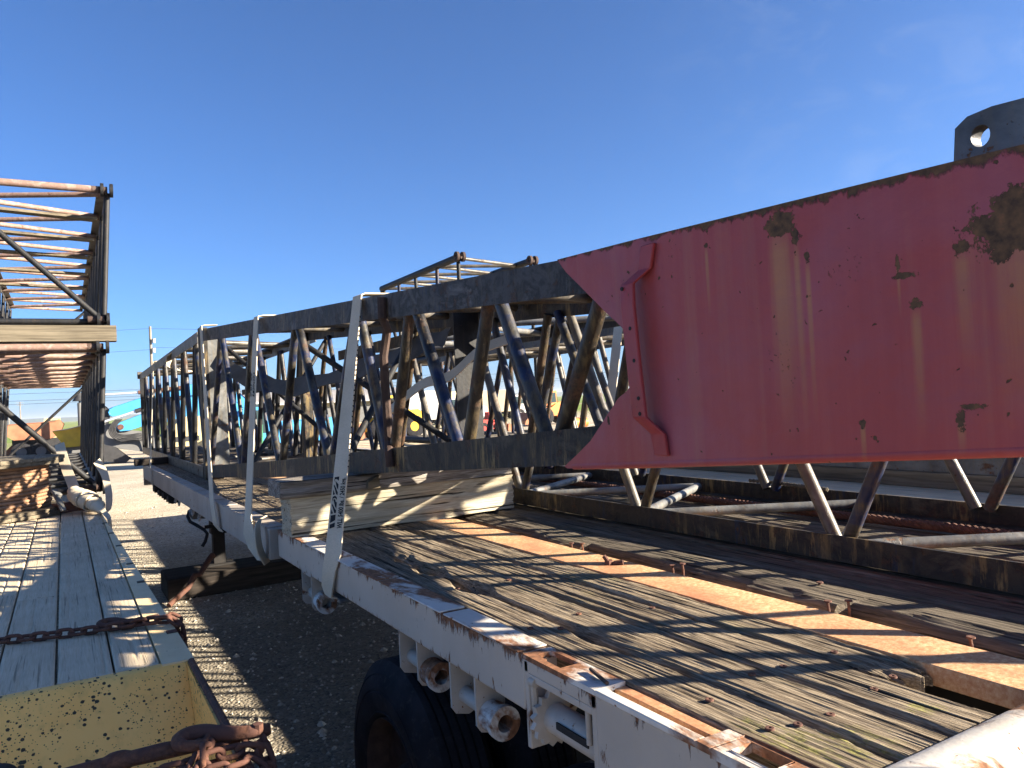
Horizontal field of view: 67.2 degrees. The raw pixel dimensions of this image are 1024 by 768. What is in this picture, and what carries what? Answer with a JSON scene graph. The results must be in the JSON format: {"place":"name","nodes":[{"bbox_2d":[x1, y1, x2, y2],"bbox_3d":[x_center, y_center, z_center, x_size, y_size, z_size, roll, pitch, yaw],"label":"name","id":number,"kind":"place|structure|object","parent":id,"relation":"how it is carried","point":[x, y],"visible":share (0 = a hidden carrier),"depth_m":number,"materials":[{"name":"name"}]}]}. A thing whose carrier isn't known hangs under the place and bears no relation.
{"place":"outdoors","nodes":[
{"label":"outdoors","id":0,"kind":"place"},
{"bbox_2d":[2,417,60,455],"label":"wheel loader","id":1,"kind":"object","parent":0,"point":[8,451],"visible":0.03,"depth_m":44.06,"materials":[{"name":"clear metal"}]},
{"bbox_2d":[50,425,80,453],"bbox_3d":[-22.884,3.033,40.094,1.950,1.930,2.700,-2,-1,-30],"label":"hopper","id":2,"kind":"object","parent":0,"point":[69,438],"visible":0.38,"depth_m":39.02,"materials":[{"name":"yellow metal"}]},
{"bbox_2d":[72,392,80,425],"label":"exhaust stack","id":3,"kind":"object","parent":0,"point":[77,397],"visible":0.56,"depth_m":41.56,"materials":[{"name":"silver metal"}]},
{"bbox_2d":[167,416,201,446],"bbox_3d":[-13.164,2.334,31.602,1.862,2.010,2.060,-2,-1,-30],"label":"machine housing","id":4,"kind":"object","parent":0,"point":[199,436],"visible":0.02,"depth_m":30.80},
{"bbox_2d":[8,389,602,424],"bbox_3d":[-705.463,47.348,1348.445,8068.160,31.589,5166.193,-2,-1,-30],"label":"hills","id":5,"kind":"structure","parent":0,"point":[63,419],"depth_m":3070.21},
{"bbox_2d":[6,394,605,767],"bbox_3d":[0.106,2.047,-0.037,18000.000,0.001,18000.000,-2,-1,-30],"label":"ground","id":6,"kind":"structure","parent":0,"point":[133,494],"depth_m":6.91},
{"bbox_2d":[7,419,64,455],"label":"dump truck","id":7,"kind":"object","parent":6,"relation":"on","point":[17,434],"visible":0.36,"depth_m":41.69,"materials":[{"name":"metal"}]},
{"bbox_2d":[0,474,253,767],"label":"lowbed trailer","id":8,"kind":"object","parent":6,"relation":"on","point":[130,689],"visible":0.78,"depth_m":3.20,"materials":[{"name":"grey wood"}]},
{"bbox_2d":[0,454,64,523],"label":"stack","id":9,"kind":"object","parent":8,"relation":"on","point":[25,487],"visible":0.99,"depth_m":8.06,"materials":[{"name":"brown wood"}]},
{"bbox_2d":[50,489,65,510],"bbox_3d":[-4.758,1.216,8.068,0.212,0.230,0.077,-4,-1,29],"label":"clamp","id":10,"kind":"object","parent":9,"relation":"attached to","point":[57,494],"visible":1,"depth_m":8.04,"materials":[{"name":"grey metal"}]},
{"bbox_2d":[52,502,84,512],"bbox_3d":[-4.770,1.342,8.450,0.485,0.109,0.378,-2,-1,-30],"label":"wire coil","id":11,"kind":"object","parent":8,"relation":"on","point":[70,507],"visible":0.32,"depth_m":8.30,"materials":[{"name":"brown metal"}]},
{"bbox_2d":[55,442,111,528],"bbox_3d":[-4.815,1.113,8.496,0.276,0.915,1.955,-2,-1,-44],"label":"strap bundle","id":12,"kind":"object","parent":8,"relation":"on","point":[83,498],"visible":1,"depth_m":8.20,"materials":[{"name":"white fabric"}]},
{"bbox_2d":[93,458,112,511],"bbox_3d":[-4.634,1.146,8.773,0.148,0.546,1.371,-2,-1,-32],"label":"strap","id":13,"kind":"object","parent":12,"relation":"hanging from","point":[101,467],"visible":0.88,"depth_m":9.02,"materials":[{"name":"white fabric"}]},
{"bbox_2d":[0,612,187,647],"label":"chain","id":14,"kind":"object","parent":8,"relation":"hanging from","point":[104,624],"visible":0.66,"depth_m":3.60,"materials":[{"name":"metal"}]},
{"bbox_2d":[66,723,270,767],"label":"load binder","id":15,"kind":"object","parent":8,"relation":"on","point":[141,756],"visible":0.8,"depth_m":2.19,"materials":[{"name":"brown metal"}]},
{"bbox_2d":[154,721,277,767],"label":"chain","id":16,"kind":"object","parent":8,"relation":"hanging from","point":[199,740],"visible":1,"depth_m":2.23,"materials":[{"name":"brown metal"}]},
{"bbox_3d":[-10.738,1.827,17.402,1.703,0.084,0.200,-2,-1,-30],"label":"spacer timber","id":17,"kind":"object","parent":8,"relation":"on","visible":0},
{"bbox_2d":[0,341,109,495],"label":"boom section","id":18,"kind":"object","parent":17,"relation":"on","point":[30,366],"visible":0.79,"depth_m":11.64,"materials":[{"name":"black metal"}]},
{"bbox_2d":[0,325,116,342],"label":"spacer timber","id":19,"kind":"object","parent":18,"relation":"on","point":[50,333],"visible":1,"depth_m":9.32,"materials":[{"name":"beige wood"}]},
{"bbox_2d":[0,178,112,360],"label":"boom section","id":20,"kind":"object","parent":19,"relation":"on","point":[91,301],"visible":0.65,"depth_m":10.79,"materials":[{"name":"black metal"}]},
{"bbox_2d":[0,283,84,289],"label":"walk board","id":21,"kind":"object","parent":20,"relation":"on","point":[37,286],"visible":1,"depth_m":15.57,"materials":[{"name":"brown wood"}]},
{"bbox_2d":[0,267,87,275],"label":"walk board","id":22,"kind":"object","parent":20,"relation":"on","point":[38,271],"visible":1,"depth_m":14.11,"materials":[{"name":"brown wood"}]},
{"bbox_2d":[0,249,90,259],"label":"walk board","id":23,"kind":"object","parent":20,"relation":"on","point":[3,251],"visible":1,"depth_m":12.74,"materials":[{"name":"brown wood"}]},
{"bbox_2d":[2,230,93,242],"bbox_3d":[-7.072,-2.199,11.346,1.674,0.035,0.166,-2,-1,-43],"label":"walk board","id":24,"kind":"object","parent":20,"relation":"on","point":[43,235],"visible":1,"depth_m":11.45,"materials":[{"name":"brown wood"}]},
{"bbox_2d":[0,207,96,222],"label":"walk board","id":25,"kind":"object","parent":20,"relation":"on","point":[46,214],"visible":1,"depth_m":10.25,"materials":[{"name":"brown wood"}]},
{"bbox_2d":[149,326,157,434],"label":"power pole","id":26,"kind":"object","parent":6,"relation":"on","point":[152,350],"visible":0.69,"depth_m":72.82,"materials":[{"name":"grey wood"}]},
{"bbox_2d":[119,328,264,351],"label":"service wires","id":27,"kind":"object","parent":26,"relation":"attached to","point":[160,347],"visible":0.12,"depth_m":73.06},
{"bbox_2d":[167,553,215,607],"bbox_3d":[-3.534,2.172,8.568,0.140,0.432,0.788,-3,-1,14],"label":"bent bar","id":28,"kind":"object","parent":6,"relation":"on","point":[190,583],"visible":1,"depth_m":8.50,"materials":[{"name":"brown metal"}]},
{"bbox_2d":[104,395,332,462],"bbox_3d":[-14.029,1.903,38.069,11.806,3.141,2.612,-2,-1,-30],"label":"excavator","id":29,"kind":"object","parent":6,"relation":"on","point":[118,433],"visible":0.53,"depth_m":35.44,"materials":[{"name":"teal metal"}]},
{"bbox_2d":[105,384,331,423],"bbox_3d":[-15.588,1.810,41.799,13.513,4.151,2.680,-2,-1,-30],"label":"excavator","id":30,"kind":"object","parent":6,"relation":"on","point":[124,408],"visible":0.19,"depth_m":39.15,"materials":[{"name":"teal metal"}]},
{"bbox_2d":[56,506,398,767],"bbox_3d":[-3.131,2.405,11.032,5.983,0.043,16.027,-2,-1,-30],"label":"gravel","id":31,"kind":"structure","parent":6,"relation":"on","point":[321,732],"depth_m":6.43,"materials":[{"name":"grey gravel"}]},
{"bbox_2d":[160,557,301,601],"bbox_3d":[-2.882,2.248,9.369,2.480,0.250,0.697,-2,-1,-30],"label":"bearing timber","id":32,"kind":"object","parent":6,"relation":"on","point":[246,573],"visible":0.47,"depth_m":8.88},
{"bbox_2d":[243,387,395,422],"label":"shed","id":33,"kind":"structure","parent":6,"relation":"on","point":[282,401],"depth_m":84.30,"materials":[{"name":"metal"}]},
{"bbox_2d":[359,406,372,421],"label":"door","id":34,"kind":"structure","parent":33,"relation":"in","point":[362,416],"depth_m":85.12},
{"bbox_2d":[359,395,422,439],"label":"wheel loader","id":35,"kind":"object","parent":6,"relation":"on","point":[414,427],"visible":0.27,"depth_m":46.30,"materials":[{"name":"yellow metal"}]},
{"bbox_2d":[390,391,454,425],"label":"box truck","id":36,"kind":"object","parent":6,"relation":"on","point":[431,399],"visible":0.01,"depth_m":56.66,"materials":[{"name":"white metal"}]},
{"bbox_2d":[432,391,486,423],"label":"box truck","id":37,"kind":"object","parent":6,"relation":"on","point":[453,394],"depth_m":70.29,"materials":[{"name":"white metal"}]},
{"bbox_2d":[482,390,525,419],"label":"box truck","id":38,"kind":"object","parent":6,"relation":"on","point":[501,396],"visible":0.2,"depth_m":75.81,"materials":[{"name":"white metal"}]},
{"bbox_2d":[520,390,576,424],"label":"wheel loader","id":39,"kind":"object","parent":6,"relation":"on","point":[555,407],"visible":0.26,"depth_m":55.45,"materials":[{"name":"yellow metal"}]},
{"bbox_2d":[143,464,1023,767],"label":"flatbed trailer","id":40,"kind":"object","parent":6,"relation":"on","point":[531,636],"visible":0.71,"depth_m":2.39,"materials":[{"name":"paint"}]},
{"bbox_2d":[134,447,289,465],"bbox_3d":[-4.382,1.089,11.694,2.440,0.096,0.190,-2,-1,-30],"label":"dunnage timber","id":41,"kind":"object","parent":40,"relation":"on","point":[154,461],"visible":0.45,"depth_m":11.13,"materials":[{"name":"brown wood"}]},
{"bbox_2d":[242,372,397,455],"bbox_3d":[-3.043,0.515,11.466,0.800,1.078,5.441,-2,-1,-30],"label":"boom section","id":42,"kind":"object","parent":40,"relation":"on","point":[327,390],"visible":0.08,"depth_m":10.34,"materials":[{"name":"metal"}]},
{"bbox_2d":[280,474,513,537],"bbox_3d":[-0.649,0.708,4.614,1.406,0.231,0.240,-2,-1,-30],"label":"dunnage timber","id":43,"kind":"object","parent":40,"relation":"on","point":[306,516],"visible":0.84,"depth_m":4.49,"materials":[{"name":"beige wood"}]},
{"bbox_2d":[267,468,511,499],"bbox_3d":[-0.690,0.551,4.593,1.447,0.112,0.288,-2,-1,-30],"label":"dunnage timber","id":44,"kind":"object","parent":43,"relation":"on","point":[300,487],"visible":0.69,"depth_m":4.35,"materials":[{"name":"wood"}]},
{"bbox_2d":[137,332,318,476],"bbox_3d":[-4.753,0.360,12.020,1.360,1.599,7.576,-2,-1,-30],"label":"boom section","id":45,"kind":"object","parent":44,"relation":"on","point":[173,411],"visible":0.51,"depth_m":10.72,"materials":[{"name":"grey metal"}]},
{"bbox_2d":[149,361,156,485],"bbox_3d":[-5.212,0.484,11.329,0.173,1.806,2.539,-3,-1,-23],"label":"strap","id":46,"kind":"object","parent":45,"relation":"attached to","point":[151,425],"visible":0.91,"depth_m":10.90,"materials":[{"name":"grey fabric"}]},
{"bbox_2d":[166,353,191,371],"bbox_3d":[-3.909,-0.412,9.719,0.448,0.386,3.041,-2,-1,-35],"label":"canvas sling","id":47,"kind":"object","parent":45,"relation":"on","point":[168,362],"visible":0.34,"depth_m":10.59,"materials":[{"name":"white fabric"}]},
{"bbox_2d":[366,475,379,488],"bbox_3d":[-0.786,0.555,4.357,0.079,0.076,0.037,-2,-1,-30],"label":"wedge","id":48,"kind":"object","parent":44,"relation":"on","point":[373,482],"visible":1,"depth_m":4.35,"materials":[{"name":"brown wood"}]},
{"bbox_2d":[197,98,1023,479],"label":"boom butt","id":49,"kind":"object","parent":44,"relation":"on","point":[879,320],"visible":0.93,"depth_m":1.96,"materials":[{"name":"metal"}]},
{"bbox_2d":[200,324,222,531],"bbox_3d":[-2.725,0.255,7.058,0.176,1.852,2.475,-3,-1,-22],"label":"strap","id":50,"kind":"object","parent":49,"relation":"hanging from","point":[211,497],"visible":1,"depth_m":6.63,"materials":[{"name":"grey fabric"}]},
{"bbox_2d":[243,315,272,564],"bbox_3d":[-1.761,0.268,5.388,0.221,1.684,1.734,-3,-1,-11],"label":"strap","id":51,"kind":"object","parent":49,"relation":"hanging from","point":[252,534],"visible":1,"depth_m":5.11,"materials":[{"name":"grey fabric"}]},
{"bbox_2d":[210,327,450,396],"bbox_3d":[-1.755,-0.167,6.821,0.225,0.532,3.848,-2,-1,-45],"label":"canvas sling","id":52,"kind":"object","parent":49,"relation":"hanging from","point":[238,374],"visible":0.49,"depth_m":6.83,"materials":[{"name":"fabric"}]},
{"bbox_2d":[321,293,386,603],"bbox_3d":[-0.795,0.246,3.954,0.206,1.516,0.925,-3,-1,8],"label":"strap","id":53,"kind":"object","parent":49,"relation":"hanging from","point":[333,549],"visible":0.99,"depth_m":3.76,"materials":[{"name":"grey fabric"}]},
{"bbox_2d":[391,335,507,412],"bbox_3d":[-0.445,-0.022,4.662,0.902,0.505,0.151,-3,-1,17],"label":"loose strap","id":54,"kind":"object","parent":49,"relation":"attached to","point":[458,369],"visible":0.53,"depth_m":4.60,"materials":[{"name":"grey fabric"}]},
{"bbox_2d":[338,314,1023,594],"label":"boom section","id":55,"kind":"object","parent":40,"relation":"on","point":[920,556],"visible":0.33,"depth_m":3.79,"materials":[{"name":"metal"}]},
{"bbox_2d":[748,479,828,491],"bbox_3d":[1.567,0.575,4.401,0.040,0.030,0.642,-3,-1,-20],"label":"rope","id":56,"kind":"object","parent":55,"relation":"attached to","point":[790,484],"visible":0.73,"depth_m":4.35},
{"bbox_2d":[508,473,1020,534],"bbox_3d":[1.311,0.688,4.438,0.078,0.052,7.611,-2,-1,-30],"label":"wire rope","id":57,"kind":"object","parent":40,"relation":"on","point":[939,526],"visible":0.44,"depth_m":3.70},
{"bbox_2d":[357,440,1023,506],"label":"flatbed trailer","id":58,"kind":"object","parent":6,"relation":"on","point":[955,495],"depth_m":5.13,"materials":[{"name":"white paint"}]},
{"bbox_2d":[388,356,536,443],"bbox_3d":[-0.929,0.248,13.184,1.420,1.490,3.368,-2,-1,-30],"label":"boom section","id":59,"kind":"object","parent":58,"relation":"on","point":[424,437],"visible":0.09,"depth_m":12.91,"materials":[{"name":"black metal"}]},
{"bbox_2d":[379,251,538,356],"bbox_3d":[-1.004,-1.190,13.210,1.420,1.490,3.368,-2,-1,-30],"label":"boom section","id":60,"kind":"object","parent":59,"relation":"on","point":[457,257],"visible":0.38,"depth_m":12.50,"materials":[{"name":"black metal"}]},
{"bbox_2d":[604,326,622,469],"bbox_3d":[0.946,0.131,7.243,0.124,1.603,0.773,-4,-1,31],"label":"strap","id":61,"kind":"object","parent":58,"relation":"attached to","point":[615,359],"visible":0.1,"depth_m":7.34,"materials":[{"name":"grey fabric"}]},
{"bbox_2d":[672,464,1023,494],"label":"long timber","id":62,"kind":"object","parent":58,"relation":"on","point":[978,483],"visible":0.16,"depth_m":5.08,"materials":[{"name":"brown wood"}]},
{"bbox_2d":[438,327,1023,476],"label":"boom section","id":63,"kind":"object","parent":62,"relation":"on","point":[986,466],"visible":0.06,"depth_m":7.84,"materials":[{"name":"metal"}]},
{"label":"power pole","id":64,"kind":"object","parent":6,"relation":"on","visible":0},
{"bbox_2d":[2,372,606,404],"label":"overhead wires","id":65,"kind":"object","parent":64,"relation":"attached to","point":[139,389],"visible":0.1,"depth_m":132.87,"materials":[{"name":"black"}]},
{"bbox_2d":[484,412,510,431],"bbox_3d":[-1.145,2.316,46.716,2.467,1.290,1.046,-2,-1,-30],"label":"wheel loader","id":66,"kind":"object","parent":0,"point":[508,427],"visible":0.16,"depth_m":46.41,"materials":[{"name":"red metal"}]},
{"bbox_2d":[0,0,1023,419],"label":"sky","id":67,"kind":"structure","parent":0,"point":[259,157],"materials":[{"name":"blue"}]},
{"bbox_2d":[576,417,588,427],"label":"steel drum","id":68,"kind":"object","parent":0,"point":[578,420],"visible":0.29,"depth_m":47.40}
]}

